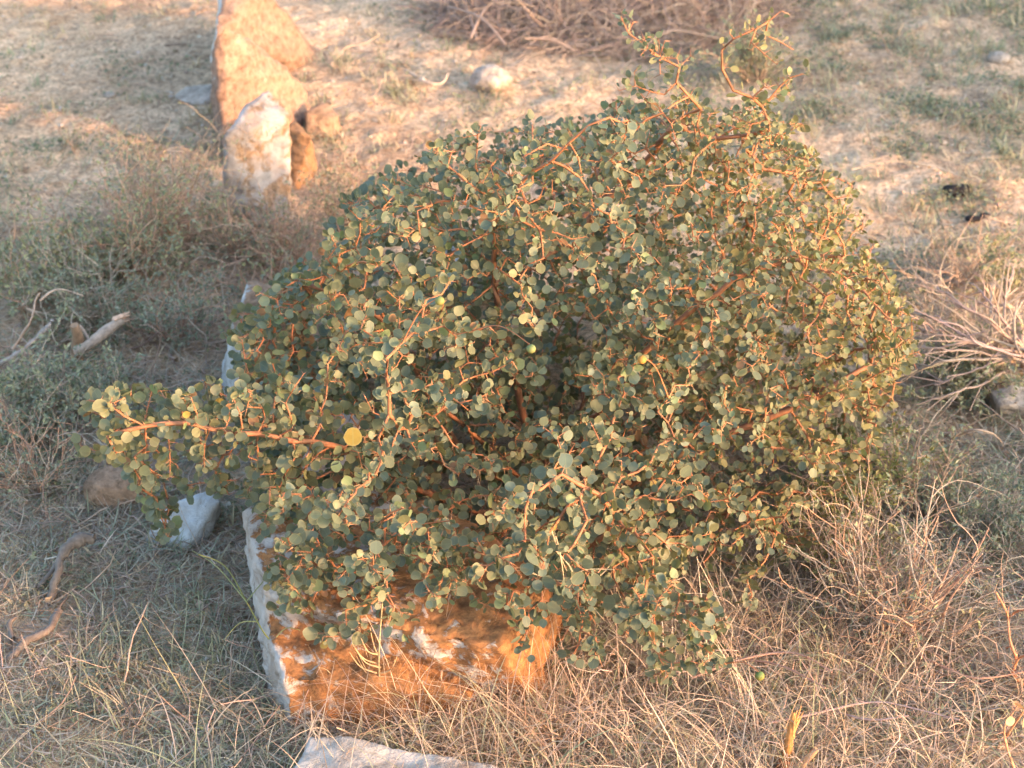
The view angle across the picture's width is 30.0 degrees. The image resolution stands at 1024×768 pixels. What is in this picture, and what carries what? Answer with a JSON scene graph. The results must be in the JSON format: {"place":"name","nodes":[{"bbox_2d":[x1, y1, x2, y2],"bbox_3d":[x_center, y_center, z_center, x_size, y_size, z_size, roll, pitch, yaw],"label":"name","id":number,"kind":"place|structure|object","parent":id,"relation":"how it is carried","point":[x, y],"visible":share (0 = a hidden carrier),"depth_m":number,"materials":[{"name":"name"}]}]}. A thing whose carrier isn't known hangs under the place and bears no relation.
{"place":"outdoors","nodes":[
{"label":"outdoors","id":0,"kind":"place"},
{"bbox_2d":[27,111,84,157],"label":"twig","id":1,"kind":"object","parent":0,"point":[73,149],"visible":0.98,"depth_m":3.49,"materials":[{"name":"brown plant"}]},
{"bbox_2d":[0,0,1023,767],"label":"ground","id":2,"kind":"structure","parent":0,"point":[172,30],"depth_m":3.59,"materials":[{"name":"soil"}]},
{"bbox_2d":[0,319,53,365],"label":"stick","id":3,"kind":"object","parent":2,"relation":"on","point":[44,329],"visible":0.89,"depth_m":2.85,"materials":[{"name":"grey wood"}]},
{"bbox_2d":[4,608,62,662],"bbox_3d":[-0.587,0.307,2.327,0.064,0.022,0.088,0,32,0],"label":"dead root","id":4,"kind":"object","parent":2,"relation":"on","point":[39,634],"visible":0.98,"depth_m":2.32,"materials":[{"name":"wood"}]},
{"bbox_2d":[0,390,92,528],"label":"scrub plant","id":5,"kind":"object","parent":2,"relation":"on","point":[17,478],"visible":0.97,"depth_m":2.57,"materials":[{"name":"green plant"}]},
{"bbox_2d":[0,302,95,489],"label":"scrub plant","id":6,"kind":"object","parent":2,"relation":"on","point":[13,390],"visible":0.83,"depth_m":2.69,"materials":[{"name":"green plant"}]},
{"bbox_2d":[0,192,126,323],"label":"scrub plant","id":7,"kind":"object","parent":2,"relation":"on","point":[7,271],"visible":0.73,"depth_m":3.00,"materials":[{"name":"green plant"}]},
{"bbox_2d":[37,532,95,605],"bbox_3d":[-0.568,0.228,2.422,0.038,0.051,0.107,13,34,20],"label":"dead root","id":8,"kind":"object","parent":2,"relation":"on","point":[76,541],"visible":1,"depth_m":2.41,"materials":[{"name":"brown wood"}]},
{"bbox_2d":[10,219,155,340],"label":"scrub plant","id":9,"kind":"object","parent":2,"relation":"on","point":[82,287],"visible":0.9,"depth_m":2.95,"materials":[{"name":"green plant"}]},
{"bbox_2d":[20,340,153,435],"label":"scrub plant","id":10,"kind":"object","parent":2,"relation":"on","point":[117,373],"visible":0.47,"depth_m":2.75,"materials":[{"name":"green plant"}]},
{"bbox_2d":[70,311,129,369],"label":"broken branch","id":11,"kind":"object","parent":2,"relation":"on","point":[102,333],"visible":0.91,"depth_m":2.84,"materials":[{"name":"beige wood"}]},
{"bbox_2d":[104,91,115,97],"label":"stone","id":12,"kind":"object","parent":2,"relation":"on","point":[108,94],"visible":0.92,"depth_m":3.71,"materials":[{"name":"grey stone"}]},
{"bbox_2d":[83,465,145,509],"bbox_3d":[-0.533,0.141,2.577,0.088,0.060,0.063,0,32,0],"label":"stone","id":13,"kind":"object","parent":2,"relation":"on","point":[110,482],"visible":0.7,"depth_m":2.55,"materials":[{"name":"brown stone"}]},
{"bbox_2d":[22,151,213,293],"bbox_3d":[-0.645,-0.256,3.080,0.312,0.194,0.231,0,32,0],"label":"scrub plant","id":14,"kind":"object","parent":2,"relation":"on","point":[81,226],"visible":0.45,"depth_m":3.08,"materials":[{"name":"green plant"}]},
{"bbox_2d":[15,118,228,313],"bbox_3d":[-0.619,-0.285,3.029,0.321,0.289,0.291,0,32,0],"label":"scrub plant","id":15,"kind":"object","parent":2,"relation":"on","point":[128,237],"visible":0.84,"depth_m":3.02,"materials":[{"name":"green plant"}]},
{"bbox_2d":[62,242,237,351],"bbox_3d":[-0.539,-0.124,2.909,0.191,0.151,0.230,23,39,32],"label":"scrub plant","id":16,"kind":"object","parent":2,"relation":"on","point":[142,319],"visible":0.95,"depth_m":2.92,"materials":[{"name":"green plant"}]},
{"bbox_2d":[144,492,220,549],"bbox_3d":[-0.433,0.188,2.517,0.138,0.076,0.083,-17,36,-25],"label":"stone","id":17,"kind":"object","parent":2,"relation":"on","point":[201,511],"visible":0.52,"depth_m":2.50,"materials":[{"name":"grey stone"}]},
{"bbox_2d":[68,100,313,266],"bbox_3d":[-0.548,-0.308,3.098,0.371,0.251,0.479,-9,33,-14],"label":"scrub plant","id":18,"kind":"object","parent":2,"relation":"on","point":[175,200],"visible":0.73,"depth_m":3.16,"materials":[{"name":"beige plant"}]},
{"bbox_2d":[175,84,211,105],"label":"stone","id":19,"kind":"object","parent":2,"relation":"on","point":[189,95],"visible":0.68,"depth_m":3.69,"materials":[{"name":"grey stone"}]},
{"bbox_2d":[187,245,296,351],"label":"scrub plant","id":20,"kind":"object","parent":2,"relation":"on","point":[244,281],"visible":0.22,"depth_m":2.92,"materials":[{"name":"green plant"}]},
{"bbox_2d":[163,173,322,273],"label":"scrub plant","id":21,"kind":"object","parent":2,"relation":"on","point":[229,246],"visible":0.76,"depth_m":3.13,"materials":[{"name":"brown plant"}]},
{"bbox_2d":[192,550,298,639],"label":"grass stalk","id":22,"kind":"object","parent":2,"relation":"on","point":[243,597],"depth_m":2.23,"materials":[{"name":"plant"}]},
{"bbox_2d":[222,91,291,221],"bbox_3d":[-0.440,-0.378,3.279,0.128,0.232,0.102,0,32,0],"label":"kerb stone","id":23,"kind":"object","parent":2,"relation":"on","point":[268,160],"visible":0.76,"depth_m":3.25,"materials":[{"name":"beige stone"}]},
{"bbox_2d":[210,28,310,154],"bbox_3d":[-0.475,-0.591,3.589,0.201,0.276,0.387,0,32,0],"label":"kerb stone","id":24,"kind":"object","parent":2,"relation":"on","point":[244,71],"visible":0.7,"depth_m":3.46,"materials":[{"name":"stone"}]},
{"bbox_2d":[210,0,317,72],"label":"kerb stone","id":25,"kind":"object","parent":2,"relation":"on","point":[271,28],"visible":0.56,"depth_m":3.75,"materials":[{"name":"stone"}]},
{"bbox_2d":[189,170,343,281],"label":"scrub plant","id":26,"kind":"object","parent":2,"relation":"on","point":[292,241],"visible":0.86,"depth_m":3.10,"materials":[{"name":"brown plant"}]},
{"bbox_2d":[221,280,316,416],"bbox_3d":[-0.368,-0.070,2.833,0.145,0.191,0.346,-7,33,-11],"label":"kerb stone","id":27,"kind":"object","parent":2,"relation":"on","point":[249,296],"visible":0.14,"depth_m":2.75,"materials":[{"name":"grey stone"}]},
{"bbox_2d":[0,497,568,767],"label":"grass","id":28,"kind":"structure","parent":2,"relation":"on","point":[108,697],"depth_m":2.23,"materials":[{"name":"plant"}]},
{"bbox_2d":[289,122,317,190],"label":"kerb stone","id":29,"kind":"object","parent":2,"relation":"on","point":[299,135],"visible":0.59,"depth_m":3.38,"materials":[{"name":"orange stone"}]},
{"bbox_2d":[305,103,341,139],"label":"kerb stone","id":30,"kind":"object","parent":2,"relation":"on","point":[316,115],"visible":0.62,"depth_m":3.56,"materials":[{"name":"stone"}]},
{"bbox_2d":[279,132,388,241],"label":"scrub plant","id":31,"kind":"object","parent":2,"relation":"on","point":[334,201],"visible":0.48,"depth_m":3.19,"materials":[{"name":"beige plant"}]},
{"bbox_2d":[302,410,378,487],"bbox_3d":[-0.225,0.108,2.569,0.129,0.164,0.242,0,32,0],"label":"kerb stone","id":32,"kind":"object","parent":2,"relation":"on","point":[339,430],"visible":0.06,"depth_m":2.50,"materials":[{"name":"grey stone"}]},
{"bbox_2d":[330,33,380,66],"bbox_3d":[-0.326,-0.682,3.889,0.021,0.027,0.154,23,39,32],"label":"stick","id":33,"kind":"object","parent":2,"relation":"on","point":[350,46],"visible":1,"depth_m":3.89,"materials":[{"name":"beige wood"}]},
{"bbox_2d":[349,567,400,675],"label":"grass stalk","id":34,"kind":"object","parent":2,"relation":"on","point":[378,663],"depth_m":2.15,"materials":[{"name":"plant"}]},
{"bbox_2d":[294,736,497,767],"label":"kerb stone","id":35,"kind":"object","parent":2,"relation":"on","point":[346,744],"visible":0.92,"depth_m":2.09,"materials":[{"name":"grey stone"}]},
{"bbox_2d":[242,482,564,731],"bbox_3d":[-0.131,0.251,2.317,0.424,0.195,0.375,0,32,0],"label":"kerb stone","id":36,"kind":"object","parent":2,"relation":"on","point":[464,633],"visible":0.45,"depth_m":2.18,"materials":[{"name":"stone"}]},
{"bbox_2d":[400,68,448,84],"bbox_3d":[-0.179,-0.611,3.781,0.112,0.016,0.046,17,36,26],"label":"stick","id":37,"kind":"object","parent":2,"relation":"on","point":[428,82],"visible":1,"depth_m":3.77,"materials":[{"name":"beige wood"}]},
{"bbox_2d":[205,571,684,767],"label":"dry grass","id":38,"kind":"structure","parent":2,"relation":"on","point":[451,715],"depth_m":2.16,"materials":[{"name":"plant"}]},
{"bbox_2d":[424,22,472,39],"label":"stone","id":39,"kind":"object","parent":2,"relation":"on","point":[435,31],"visible":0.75,"depth_m":4.02,"materials":[{"name":"grey stone"}]},
{"bbox_2d":[443,229,510,300],"bbox_3d":[-0.062,-0.191,3.049,0.123,0.161,0.217,0,32,0],"label":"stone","id":40,"kind":"object","parent":2,"relation":"on","point":[455,293],"visible":0.05,"depth_m":2.98,"materials":[{"name":"stone"}]},
{"bbox_2d":[470,64,511,91],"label":"stone","id":41,"kind":"object","parent":2,"relation":"on","point":[496,76],"visible":0.98,"depth_m":3.73,"materials":[{"name":"beige stone"}]},
{"bbox_2d":[70,7,924,684],"bbox_3d":[0.032,-0.134,2.406,0.962,0.718,1.129,10,33,15],"label":"leafy shrub","id":42,"kind":"object","parent":2,"relation":"on","point":[416,309],"visible":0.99,"depth_m":2.26,"materials":[{"name":"green plant"}]},
{"bbox_2d":[533,531,614,620],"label":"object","id":43,"kind":"object","parent":42,"relation":"on","point":[556,541],"visible":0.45,"depth_m":2.13,"materials":[{"name":"wood"}]},
{"bbox_2d":[885,339,998,381],"bbox_3d":[0.614,-0.027,2.772,0.198,0.054,0.012,-8,33,-12],"label":"stick","id":44,"kind":"object","parent":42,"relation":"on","point":[959,356],"visible":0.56,"depth_m":2.77,"materials":[{"name":"brown wood"}]},
{"bbox_2d":[0,78,1023,767],"bbox_3d":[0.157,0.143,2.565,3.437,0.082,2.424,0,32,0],"label":"dry grass","id":45,"kind":"structure","parent":2,"relation":"on","point":[126,529],"depth_m":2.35,"materials":[{"name":"beige plant"}]},
{"bbox_2d":[11,288,82,349],"bbox_3d":[-0.695,-0.097,2.854,0.115,0.083,0.022,-16,35,-23],"label":"stick","id":46,"kind":"object","parent":45,"relation":"on","point":[13,347],"visible":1,"depth_m":2.84,"materials":[{"name":"brown wood"}]},
{"bbox_2d":[768,700,959,728],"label":"thorny twig","id":47,"kind":"object","parent":45,"relation":"on","point":[859,718],"visible":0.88,"depth_m":2.17,"materials":[{"name":"beige plant"}]},
{"bbox_2d":[913,636,1023,683],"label":"thorny twig","id":48,"kind":"object","parent":45,"relation":"on","point":[956,672],"visible":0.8,"depth_m":2.23,"materials":[{"name":"beige plant"}]},
{"bbox_2d":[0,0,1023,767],"bbox_3d":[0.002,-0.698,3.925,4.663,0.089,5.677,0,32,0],"label":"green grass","id":49,"kind":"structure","parent":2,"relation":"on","point":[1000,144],"depth_m":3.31,"materials":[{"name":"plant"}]},
{"bbox_2d":[0,0,1023,767],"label":"ground herbs","id":50,"kind":"object","parent":2,"relation":"on","point":[898,150],"visible":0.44,"depth_m":3.45,"materials":[{"name":"green plant"}]},
{"bbox_2d":[0,0,1023,767],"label":"dry grass","id":51,"kind":"structure","parent":2,"relation":"on","point":[496,438],"depth_m":3.24,"materials":[{"name":"plant"}]},
{"bbox_2d":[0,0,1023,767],"bbox_3d":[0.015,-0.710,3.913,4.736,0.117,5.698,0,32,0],"label":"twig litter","id":52,"kind":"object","parent":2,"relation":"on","point":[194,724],"visible":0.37,"depth_m":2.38,"materials":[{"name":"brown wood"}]},
{"bbox_2d":[0,0,1023,767],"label":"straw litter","id":53,"kind":"object","parent":2,"relation":"on","point":[480,364],"visible":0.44,"depth_m":2.86,"materials":[{"name":"beige plant"}]},
{"bbox_2d":[0,0,1023,767],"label":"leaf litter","id":54,"kind":"object","parent":2,"relation":"on","point":[1006,452],"visible":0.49,"depth_m":2.94,"materials":[{"name":"plant"}]},
{"bbox_2d":[382,0,846,77],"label":"brush pile","id":55,"kind":"object","parent":2,"relation":"on","point":[480,10],"visible":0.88,"depth_m":3.97,"materials":[{"name":"brown wood"}]},
{"bbox_2d":[684,0,828,82],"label":"scrub plant","id":56,"kind":"object","parent":2,"relation":"on","point":[746,56],"visible":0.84,"depth_m":3.76,"materials":[{"name":"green plant"}]},
{"bbox_2d":[691,651,831,688],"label":"thorny twig","id":57,"kind":"object","parent":2,"relation":"on","point":[748,658],"visible":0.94,"depth_m":2.23,"materials":[{"name":"beige plant"}]},
{"bbox_2d":[776,705,818,767],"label":"broken stem","id":58,"kind":"object","parent":2,"relation":"on","point":[791,731],"visible":0.92,"depth_m":2.11,"materials":[{"name":"beige wood"}]},
{"bbox_2d":[730,429,922,619],"bbox_3d":[0.395,0.176,2.407,0.231,0.170,0.241,-9,33,-14],"label":"scrub plant","id":59,"kind":"object","parent":2,"relation":"on","point":[821,552],"visible":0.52,"depth_m":2.40,"materials":[{"name":"brown plant"}]},
{"bbox_2d":[753,399,966,540],"bbox_3d":[0.464,0.111,2.509,0.301,0.172,0.264,0,32,0],"label":"scrub plant","id":60,"kind":"object","parent":2,"relation":"on","point":[879,478],"visible":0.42,"depth_m":2.51,"materials":[{"name":"brown plant"}]},
{"bbox_2d":[742,407,1023,693],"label":"scrub plant","id":61,"kind":"object","parent":2,"relation":"on","point":[906,622],"visible":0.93,"depth_m":2.30,"materials":[{"name":"beige plant"}]},
{"bbox_2d":[851,161,979,182],"bbox_3d":[0.723,-0.385,3.424,0.226,0.008,0.051,7,33,11],"label":"stick","id":62,"kind":"object","parent":2,"relation":"on","point":[908,162],"visible":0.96,"depth_m":3.44,"materials":[{"name":"brown wood"}]},
{"bbox_2d":[847,408,996,569],"bbox_3d":[0.538,0.118,2.508,0.195,0.156,0.242,7,33,12],"label":"scrub plant","id":63,"kind":"object","parent":2,"relation":"on","point":[946,460],"visible":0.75,"depth_m":2.52,"materials":[{"name":"beige plant"}]},
{"bbox_2d":[839,227,1023,415],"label":"dead shrub","id":64,"kind":"object","parent":2,"relation":"on","point":[1001,337],"visible":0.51,"depth_m":2.83,"materials":[{"name":"brown plant"}]},
{"bbox_2d":[872,202,1023,305],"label":"dead shrub","id":65,"kind":"object","parent":2,"relation":"on","point":[947,267],"visible":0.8,"depth_m":3.06,"materials":[{"name":"beige plant"}]},
{"bbox_2d":[879,258,1023,421],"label":"dead shrub","id":66,"kind":"object","parent":2,"relation":"on","point":[1013,342],"visible":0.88,"depth_m":2.77,"materials":[{"name":"beige plant"}]},
{"bbox_2d":[942,184,969,198],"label":"dung clod","id":67,"kind":"object","parent":2,"relation":"on","point":[949,187],"visible":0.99,"depth_m":3.35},
{"bbox_2d":[920,528,992,623],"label":"thorny twig","id":68,"kind":"object","parent":2,"relation":"on","point":[954,583],"visible":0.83,"depth_m":2.27,"materials":[{"name":"orange plant"}]},
{"bbox_2d":[899,304,1023,414],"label":"scrub plant","id":69,"kind":"object","parent":2,"relation":"on","point":[963,367],"visible":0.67,"depth_m":2.77,"materials":[{"name":"brown plant"}]},
{"bbox_2d":[965,213,986,222],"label":"dung clod","id":70,"kind":"object","parent":2,"relation":"on","point":[973,219],"visible":0.94,"depth_m":3.27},
{"bbox_2d":[949,429,1003,445],"bbox_3d":[0.649,0.074,2.661,0.082,0.055,0.046,7,33,10],"label":"stick","id":71,"kind":"object","parent":2,"relation":"on","point":[981,430],"visible":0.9,"depth_m":2.64,"materials":[{"name":"brown wood"}]},
{"bbox_2d":[943,457,1023,565],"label":"scrub plant","id":72,"kind":"object","parent":2,"relation":"on","point":[995,524],"visible":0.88,"depth_m":2.47,"materials":[{"name":"green plant"}]},
{"bbox_2d":[965,217,1023,302],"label":"scrub plant","id":73,"kind":"object","parent":2,"relation":"on","point":[995,273],"visible":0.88,"depth_m":3.01,"materials":[{"name":"beige plant"}]},
{"bbox_2d":[988,51,1010,63],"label":"stone","id":74,"kind":"object","parent":2,"relation":"on","point":[998,57],"visible":1,"depth_m":3.89,"materials":[{"name":"grey stone"}]},
{"bbox_2d":[986,385,1023,417],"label":"stone","id":75,"kind":"object","parent":2,"relation":"on","point":[1006,405],"visible":0.62,"depth_m":2.73,"materials":[{"name":"grey stone"}]},
{"bbox_2d":[995,701,1023,767],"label":"thorny twig","id":76,"kind":"object","parent":2,"relation":"on","point":[1016,706],"visible":0.99,"depth_m":2.10,"materials":[{"name":"orange plant"}]},
{"bbox_2d":[995,592,1023,686],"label":"thorny twig","id":77,"kind":"object","parent":2,"relation":"on","point":[1009,634],"visible":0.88,"depth_m":2.24,"materials":[{"name":"orange plant"}]},
{"bbox_2d":[0,0,1023,767],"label":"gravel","id":78,"kind":"structure","parent":0,"point":[902,192],"depth_m":3.58,"materials":[{"name":"grey gravel"}]}
]}

